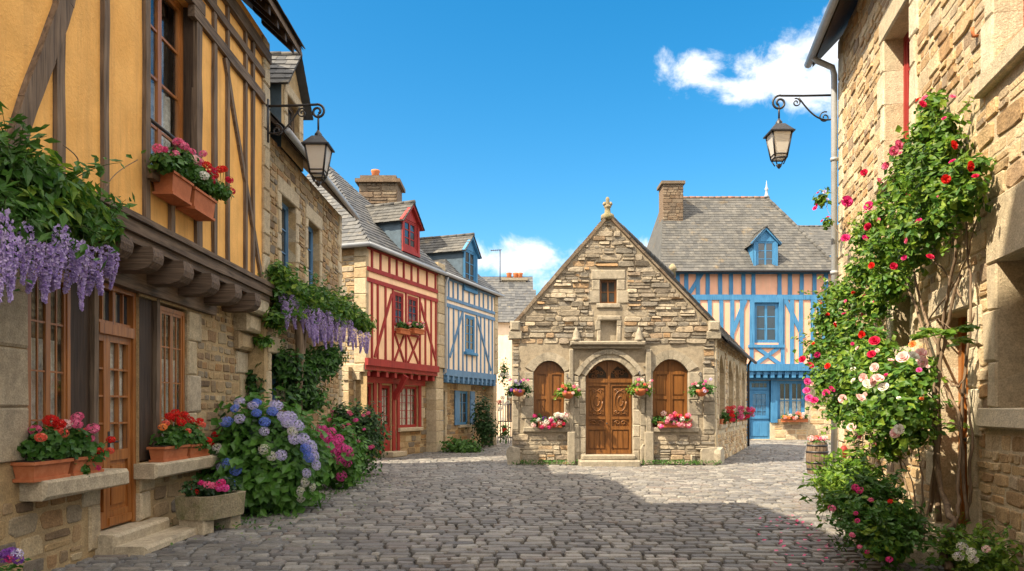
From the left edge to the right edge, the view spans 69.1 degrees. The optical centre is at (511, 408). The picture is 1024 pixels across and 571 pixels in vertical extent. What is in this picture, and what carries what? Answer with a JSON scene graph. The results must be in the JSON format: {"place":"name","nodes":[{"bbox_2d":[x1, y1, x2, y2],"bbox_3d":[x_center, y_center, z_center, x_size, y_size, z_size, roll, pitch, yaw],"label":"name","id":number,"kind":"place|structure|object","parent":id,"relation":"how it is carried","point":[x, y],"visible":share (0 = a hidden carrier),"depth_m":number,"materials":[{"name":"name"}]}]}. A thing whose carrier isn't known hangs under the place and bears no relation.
{"place":"outdoors","nodes":[
{"label":"outdoors","id":0,"kind":"place"},
{"bbox_2d":[206,441,838,570],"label":"ground","id":1,"kind":"structure","parent":0,"point":[552,543],"depth_m":9.48,"materials":[{"name":"grey stone"}]},
{"bbox_2d":[0,0,304,570],"bbox_3d":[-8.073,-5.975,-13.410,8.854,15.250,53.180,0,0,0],"label":"half timbered house","id":2,"kind":"structure","parent":1,"relation":"on","point":[170,321],"depth_m":8.79,"materials":[{"name":"stone"}]},
{"bbox_2d":[27,265,70,458],"bbox_3d":[-4.725,-0.375,7.433,0.210,2.050,0.715,0,0,0],"label":"window","id":3,"kind":"structure","parent":2,"relation":"in","point":[42,351],"depth_m":7.47,"materials":[{"name":"brown wood"}]},
{"bbox_2d":[10,412,115,482],"bbox_3d":[-4.483,0.388,7.578,0.428,0.718,1.597,0,0,0],"label":"geranium planter","id":4,"kind":"object","parent":2,"relation":"attached to","point":[72,451],"visible":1,"depth_m":7.22,"materials":[{"name":"ceramic"}]},
{"bbox_2d":[0,101,137,310],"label":"wisteria","id":5,"kind":"object","parent":2,"relation":"attached to","point":[51,206],"visible":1,"depth_m":5.96,"materials":[{"name":"green plant"}]},
{"bbox_2d":[99,283,135,528],"bbox_3d":[-4.678,-0.035,8.735,0.150,2.830,0.893,0,0,0],"label":"door","id":6,"kind":"structure","parent":2,"relation":"in","point":[117,306],"depth_m":8.85,"materials":[{"name":"brown wood"}]},
{"bbox_2d":[151,0,182,164],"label":"window","id":7,"kind":"structure","parent":2,"relation":"in","point":[160,102],"depth_m":9.67,"materials":[{"name":"brown wood"}]},
{"bbox_2d":[160,306,184,436],"bbox_3d":[-4.725,-0.355,10.126,0.210,2.010,0.761,0,0,0],"label":"window","id":8,"kind":"structure","parent":2,"relation":"in","point":[168,367],"depth_m":10.15,"materials":[{"name":"brown wood"}]},
{"bbox_2d":[141,137,206,205],"bbox_3d":[-4.021,-2.933,8.909,0.407,0.830,1.532,0,0,0],"label":"geranium planter","id":9,"kind":"object","parent":2,"relation":"attached to","point":[179,171],"visible":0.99,"depth_m":8.86,"materials":[{"name":"ceramic"}]},
{"bbox_2d":[147,409,219,461],"bbox_3d":[-4.472,0.336,10.407,0.413,0.681,2.108,0,0,0],"label":"geranium planter","id":10,"kind":"object","parent":2,"relation":"on","point":[179,441],"visible":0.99,"depth_m":9.81,"materials":[{"name":"ceramic"}]},
{"bbox_2d":[176,161,235,220],"bbox_3d":[-4.023,-2.941,9.893,0.405,0.866,1.216,0,0,0],"label":"geranium planter","id":11,"kind":"object","parent":2,"relation":"attached to","point":[202,207],"visible":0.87,"depth_m":9.70,"materials":[{"name":"ceramic"}]},
{"bbox_2d":[266,99,334,186],"bbox_3d":[-3.651,-4.549,12.706,1.148,1.520,0.460,0,0,0],"label":"street lamp","id":12,"kind":"object","parent":2,"relation":"attached to","point":[319,149],"visible":1,"depth_m":12.63,"materials":[{"name":"metal"}]},
{"bbox_2d":[247,51,359,429],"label":"stone house","id":13,"kind":"structure","parent":1,"relation":"on","point":[305,223],"depth_m":14.70,"materials":[{"name":"stone"}]},
{"bbox_2d":[270,355,275,412],"bbox_3d":[-4.470,0.250,13.625,0.060,2.500,0.750,0,0,0],"label":"door","id":14,"kind":"structure","parent":13,"relation":"in","point":[273,380],"depth_m":13.90,"materials":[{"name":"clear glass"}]},
{"bbox_2d":[281,202,299,281],"bbox_3d":[-4.358,-3.210,14.301,0.285,1.580,1.250,0,0,0],"label":"window","id":15,"kind":"structure","parent":13,"relation":"in","point":[284,210],"depth_m":14.65,"materials":[{"name":"blue glass"}]},
{"bbox_2d":[307,226,312,283],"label":"window","id":16,"kind":"structure","parent":13,"relation":"in","point":[310,231],"depth_m":16.52,"materials":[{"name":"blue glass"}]},
{"bbox_2d":[243,259,377,415],"bbox_3d":[-3.892,-0.594,15.075,1.478,4.412,5.472,0,0,7],"label":"wisteria","id":17,"kind":"object","parent":13,"relation":"attached to","point":[296,301],"visible":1,"depth_m":14.15,"materials":[{"name":"green plant"}]},
{"bbox_2d":[306,167,447,458],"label":"red timbered house","id":18,"kind":"structure","parent":1,"relation":"on","point":[393,273],"depth_m":25.34,"materials":[{"name":"beige paint"}]},
{"bbox_2d":[367,384,370,417],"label":"window","id":19,"kind":"structure","parent":18,"relation":"in","point":[368,385],"depth_m":24.16,"materials":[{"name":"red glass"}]},
{"bbox_2d":[382,385,389,450],"bbox_3d":[-4.343,0.310,25.087,0.305,2.220,0.645,0,0,20],"label":"door","id":20,"kind":"structure","parent":18,"relation":"in","point":[387,447],"depth_m":25.23,"materials":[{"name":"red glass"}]},
{"bbox_2d":[394,291,403,325],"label":"window","id":21,"kind":"structure","parent":18,"relation":"in","point":[398,297],"depth_m":24.94,"materials":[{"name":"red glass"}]},
{"bbox_2d":[395,321,411,334],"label":"geranium planter","id":22,"kind":"object","parent":18,"relation":"attached to","point":[404,329],"visible":1,"depth_m":24.74,"materials":[{"name":"ceramic"}]},
{"bbox_2d":[398,386,422,431],"bbox_3d":[-3.698,-0.015,26.524,0.354,1.611,1.720,0,0,20],"label":"window","id":23,"kind":"structure","parent":18,"relation":"in","point":[406,395],"depth_m":26.78,"materials":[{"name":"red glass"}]},
{"bbox_2d":[408,295,417,327],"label":"window","id":24,"kind":"structure","parent":18,"relation":"in","point":[412,301],"depth_m":25.87,"materials":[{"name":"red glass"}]},
{"bbox_2d":[410,321,425,334],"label":"geranium planter","id":25,"kind":"object","parent":18,"relation":"attached to","point":[416,327],"visible":0.98,"depth_m":25.66,"materials":[{"name":"ceramic"}]},
{"bbox_2d":[420,233,504,448],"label":"blue timbered house","id":26,"kind":"structure","parent":1,"relation":"on","point":[472,296],"depth_m":30.44,"materials":[{"name":"paint"}]},
{"bbox_2d":[458,391,471,427],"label":"window","id":27,"kind":"structure","parent":26,"relation":"in","point":[463,394],"depth_m":31.18,"materials":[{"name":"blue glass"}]},
{"bbox_2d":[464,314,477,355],"bbox_3d":[-1.685,-3.011,30.470,0.196,1.631,1.191,0,0,20],"label":"window","id":28,"kind":"structure","parent":26,"relation":"in","point":[469,320],"depth_m":30.47,"materials":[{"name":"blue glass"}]},
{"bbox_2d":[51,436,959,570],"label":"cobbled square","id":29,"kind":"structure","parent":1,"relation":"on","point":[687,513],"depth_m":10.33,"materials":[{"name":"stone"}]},
{"bbox_2d":[0,547,35,570],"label":"pansy clump","id":30,"kind":"object","parent":29,"relation":"on","point":[8,553],"visible":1,"depth_m":6.15,"materials":[{"name":"purple plant"}]},
{"bbox_2d":[174,474,245,535],"bbox_3d":[-4.002,1.247,9.924,0.729,0.774,0.996,0,0,0],"label":"stone trough","id":31,"kind":"object","parent":29,"relation":"on","point":[206,507],"visible":0.99,"depth_m":9.64,"materials":[{"name":"stone"}]},
{"bbox_2d":[196,385,342,516],"bbox_3d":[-3.934,0.636,11.746,2.158,2.054,2.568,0,0,0],"label":"hydrangea bush","id":32,"kind":"object","parent":29,"relation":"on","point":[275,459],"visible":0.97,"depth_m":11.22,"materials":[{"name":"green plant"}]},
{"bbox_2d":[309,410,374,489],"bbox_3d":[-3.620,0.803,14.952,1.635,1.638,1.464,0,0,0],"label":"hydrangea bush","id":33,"kind":"object","parent":29,"relation":"on","point":[348,455],"visible":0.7,"depth_m":14.59,"materials":[{"name":"green plant"}]},
{"bbox_2d":[328,398,393,475],"bbox_3d":[-3.863,0.748,18.006,1.996,2.031,1.868,0,0,0],"label":"rose shrub","id":34,"kind":"object","parent":29,"relation":"on","point":[369,428],"visible":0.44,"depth_m":17.77,"materials":[{"name":"green plant"}]},
{"bbox_2d":[170,459,721,529],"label":"wall foot weeds","id":35,"kind":"object","parent":29,"relation":"on","point":[549,462],"depth_m":17.14,"materials":[{"name":"green plant"}]},
{"bbox_2d":[439,436,483,452],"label":"shrub","id":36,"kind":"object","parent":29,"relation":"on","point":[460,446],"visible":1,"depth_m":27.32,"materials":[{"name":"green plant"}]},
{"bbox_2d":[465,387,502,446],"bbox_3d":[-1.167,0.315,31.003,1.554,2.637,1.074,0,0,0],"label":"evergreen shrub","id":37,"kind":"object","parent":29,"relation":"on","point":[485,430],"visible":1,"depth_m":30.83,"materials":[{"name":"green plant"}]},
{"bbox_2d":[497,357,511,443],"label":"climbing flowers","id":38,"kind":"object","parent":29,"relation":"on","point":[504,435],"visible":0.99,"depth_m":33.10,"materials":[{"name":"green plant"}]},
{"bbox_2d":[497,402,511,442],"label":"iron gate","id":39,"kind":"structure","parent":29,"relation":"on","point":[508,421],"depth_m":34.48,"materials":[{"name":"metal"}]},
{"bbox_2d":[170,485,853,566],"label":"fallen petals","id":40,"kind":"object","parent":29,"relation":"on","point":[781,541],"visible":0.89,"depth_m":8.92,"materials":[{"name":"pink plant"}]},
{"bbox_2d":[514,290,535,319],"bbox_3d":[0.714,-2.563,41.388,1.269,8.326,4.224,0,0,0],"label":"slate gabled house","id":41,"kind":"structure","parent":29,"relation":"on","point":[524,299],"depth_m":41.15,"materials":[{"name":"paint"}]},
{"bbox_2d":[506,197,756,466],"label":"stone chapel","id":42,"kind":"structure","parent":29,"relation":"on","point":[612,309],"depth_m":21.49,"materials":[{"name":"stone"}]},
{"bbox_2d":[504,372,533,397],"bbox_3d":[0.204,-0.688,21.213,0.865,0.754,0.542,0,0,0],"label":"hanging basket","id":43,"kind":"object","parent":42,"relation":"attached to","point":[517,389],"visible":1,"depth_m":21.10,"materials":[{"name":"ceramic"}]},
{"bbox_2d":[530,412,567,428],"bbox_3d":[1.068,0.331,21.412,1.100,0.495,0.496,0,0,0],"label":"geranium planter","id":44,"kind":"object","parent":42,"relation":"attached to","point":[552,421],"visible":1,"depth_m":21.30,"materials":[{"name":"ceramic"}]},
{"bbox_2d":[553,374,581,399],"bbox_3d":[1.599,-0.628,21.198,0.850,0.745,0.572,0,0,0],"label":"hanging basket","id":45,"kind":"object","parent":42,"relation":"attached to","point":[567,391],"visible":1,"depth_m":21.11,"materials":[{"name":"ceramic"}]},
{"bbox_2d":[600,280,615,302],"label":"window","id":46,"kind":"structure","parent":42,"relation":"in","point":[607,287],"depth_m":21.64,"materials":[{"name":"brown wood"}]},
{"bbox_2d":[586,361,631,453],"bbox_3d":[2.811,-0.049,21.648,1.345,2.719,0.185,0,0,0],"label":"door","id":47,"kind":"structure","parent":42,"relation":"in","point":[608,404],"depth_m":21.65,"materials":[{"name":"brown wood"}]},
{"bbox_2d":[625,371,654,397],"bbox_3d":[3.645,-0.703,21.198,0.860,0.764,0.572,0,0,0],"label":"hanging basket","id":48,"kind":"object","parent":42,"relation":"attached to","point":[641,389],"visible":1,"depth_m":21.12,"materials":[{"name":"ceramic"}]},
{"bbox_2d":[651,411,692,427],"bbox_3d":[4.575,0.306,21.434,1.198,0.516,0.510,0,0,0],"label":"geranium planter","id":49,"kind":"object","parent":42,"relation":"attached to","point":[675,420],"visible":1,"depth_m":21.31,"materials":[{"name":"ceramic"}]},
{"bbox_2d":[683,372,716,396],"bbox_3d":[5.376,-0.688,21.202,0.929,0.752,0.565,0,0,0],"label":"hanging basket","id":50,"kind":"object","parent":42,"relation":"attached to","point":[698,389],"visible":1,"depth_m":21.10,"materials":[{"name":"ceramic"}]},
{"bbox_2d":[719,405,735,423],"bbox_3d":[6.594,0.193,22.835,0.599,0.626,1.432,0,0,22],"label":"geranium planter","id":51,"kind":"object","parent":42,"relation":"attached to","point":[727,415],"visible":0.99,"depth_m":22.62,"materials":[{"name":"ceramic"}]},
{"bbox_2d":[728,405,744,422],"bbox_3d":[7.541,0.180,25.134,0.606,0.614,1.619,0,0,22],"label":"geranium planter","id":52,"kind":"object","parent":42,"relation":"attached to","point":[737,415],"visible":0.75,"depth_m":25.00,"materials":[{"name":"ceramic"}]},
{"bbox_2d":[736,406,749,421],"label":"geranium planter","id":53,"kind":"object","parent":42,"relation":"attached to","point":[746,416],"visible":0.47,"depth_m":27.18,"materials":[{"name":"ceramic"}]},
{"bbox_2d":[742,407,755,420],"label":"geranium planter","id":54,"kind":"object","parent":42,"relation":"attached to","point":[751,412],"visible":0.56,"depth_m":29.40,"materials":[{"name":"ceramic"}]},
{"bbox_2d":[806,435,830,473],"bbox_3d":[7.558,1.123,18.387,0.556,0.955,0.554,0,0,0],"label":"wooden barrel","id":55,"kind":"object","parent":29,"relation":"on","point":[816,446],"visible":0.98,"depth_m":18.23,"materials":[{"name":"brown wood"}]},
{"bbox_2d":[840,446,847,460],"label":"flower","id":56,"kind":"object","parent":29,"relation":"on","point":[843,448],"visible":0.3,"depth_m":12.96,"materials":[{"name":"plant"}]},
{"bbox_2d":[797,435,903,539],"bbox_3d":[3.538,0.866,8.182,1.155,1.145,2.703,0,0,37],"label":"perennial clump","id":57,"kind":"object","parent":29,"relation":"on","point":[833,476],"visible":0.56,"depth_m":8.70,"materials":[{"name":"green plant"}]},
{"bbox_2d":[816,450,926,563],"bbox_3d":[3.502,0.972,7.304,1.038,1.093,1.971,0,0,28],"label":"perennial clump","id":58,"kind":"object","parent":29,"relation":"on","point":[882,495],"visible":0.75,"depth_m":7.42,"materials":[{"name":"green plant"}]},
{"bbox_2d":[834,499,956,570],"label":"perennial clump","id":59,"kind":"object","parent":29,"relation":"on","point":[892,543],"visible":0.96,"depth_m":7.03,"materials":[{"name":"green plant"}]},
{"bbox_2d":[910,274,980,570],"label":"old vine","id":60,"kind":"object","parent":29,"relation":"on","point":[948,334],"visible":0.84,"depth_m":7.57,"materials":[{"name":"brown plant"}]},
{"bbox_2d":[913,512,1023,570],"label":"perennial clump","id":61,"kind":"object","parent":29,"relation":"on","point":[979,553],"visible":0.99,"depth_m":6.76,"materials":[{"name":"green plant"}]},
{"bbox_2d":[482,272,532,435],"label":"alley house","id":62,"kind":"structure","parent":1,"relation":"on","point":[508,285],"depth_m":44.05,"materials":[{"name":"paint"}]},
{"bbox_2d":[491,249,501,281],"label":"roof antenna","id":63,"kind":"object","parent":62,"relation":"attached to","point":[500,261],"visible":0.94,"depth_m":46.98,"materials":[{"name":"metal"}]},
{"bbox_2d":[507,393,511,420],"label":"window","id":64,"kind":"structure","parent":62,"relation":"in","point":[510,398],"depth_m":44.04,"materials":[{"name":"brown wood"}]},
{"bbox_2d":[647,180,837,440],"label":"azure timbered house","id":65,"kind":"structure","parent":1,"relation":"on","point":[748,267],"depth_m":38.25,"materials":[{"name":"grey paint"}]},
{"bbox_2d":[750,380,769,438],"bbox_3d":[12.777,0.034,38.513,1.121,3.032,0.135,0,0,0],"label":"door","id":66,"kind":"structure","parent":65,"relation":"in","point":[759,389],"depth_m":38.47,"materials":[{"name":"blue wood"}]},
{"bbox_2d":[748,297,784,347],"bbox_3d":[12.977,-4.408,37.990,1.854,2.552,0.180,0,0,0],"label":"window","id":67,"kind":"structure","parent":65,"relation":"in","point":[766,313],"depth_m":38.02,"materials":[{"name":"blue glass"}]},
{"bbox_2d":[778,380,804,418],"bbox_3d":[14.402,-0.437,38.550,1.444,2.090,0.220,0,0,0],"label":"window","id":68,"kind":"structure","parent":65,"relation":"in","point":[790,392],"depth_m":38.54,"materials":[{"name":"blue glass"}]},
{"bbox_2d":[781,411,807,421],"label":"geranium planter","id":69,"kind":"object","parent":65,"relation":"attached to","point":[799,417],"visible":1,"depth_m":38.09,"materials":[{"name":"ceramic"}]},
{"bbox_2d":[798,225,838,263],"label":"slate roofed house","id":70,"kind":"structure","parent":1,"relation":"on","point":[819,236],"depth_m":49.57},
{"bbox_2d":[804,0,1023,570],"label":"golden stone house","id":71,"kind":"structure","parent":1,"relation":"on","point":[897,59],"depth_m":8.19,"materials":[{"name":"stone"}]},
{"bbox_2d":[763,94,830,168],"bbox_3d":[5.531,-5.351,14.254,1.293,1.520,0.460,0,0,0],"label":"street lamp","id":72,"kind":"object","parent":71,"relation":"attached to","point":[778,136],"visible":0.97,"depth_m":14.17,"materials":[{"name":"metal"}]},
{"bbox_2d":[791,276,973,539],"bbox_3d":[4.608,-0.393,9.981,1.390,3.826,6.389,0,0,12],"label":"climbing rose","id":73,"kind":"object","parent":71,"relation":"attached to","point":[891,403],"visible":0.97,"depth_m":8.44,"materials":[{"name":"green plant"}]},
{"bbox_2d":[812,88,996,521],"bbox_3d":[4.986,-1.352,10.165,1.155,5.142,6.916,0,0,10],"label":"climbing rose","id":74,"kind":"object","parent":71,"relation":"attached to","point":[926,196],"visible":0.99,"depth_m":8.30,"materials":[{"name":"green plant"}]},
{"bbox_2d":[903,30,909,143],"bbox_3d":[5.609,-4.410,10.252,0.060,1.980,1.191,0,0,12],"label":"window","id":75,"kind":"structure","parent":71,"relation":"in","point":[906,50],"depth_m":10.74,"materials":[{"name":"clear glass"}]},
{"bbox_2d":[958,317,968,524],"bbox_3d":[5.203,0.137,8.250,0.152,2.406,0.973,0,0,12],"label":"door","id":76,"kind":"structure","parent":71,"relation":"in","point":[961,321],"depth_m":8.64,"materials":[{"name":"brown wood"}]},
{"bbox_2d":[241,0,838,294],"label":"sky","id":77,"kind":"structure","parent":0,"point":[511,124],"materials":[{"name":"blue"}]}
]}

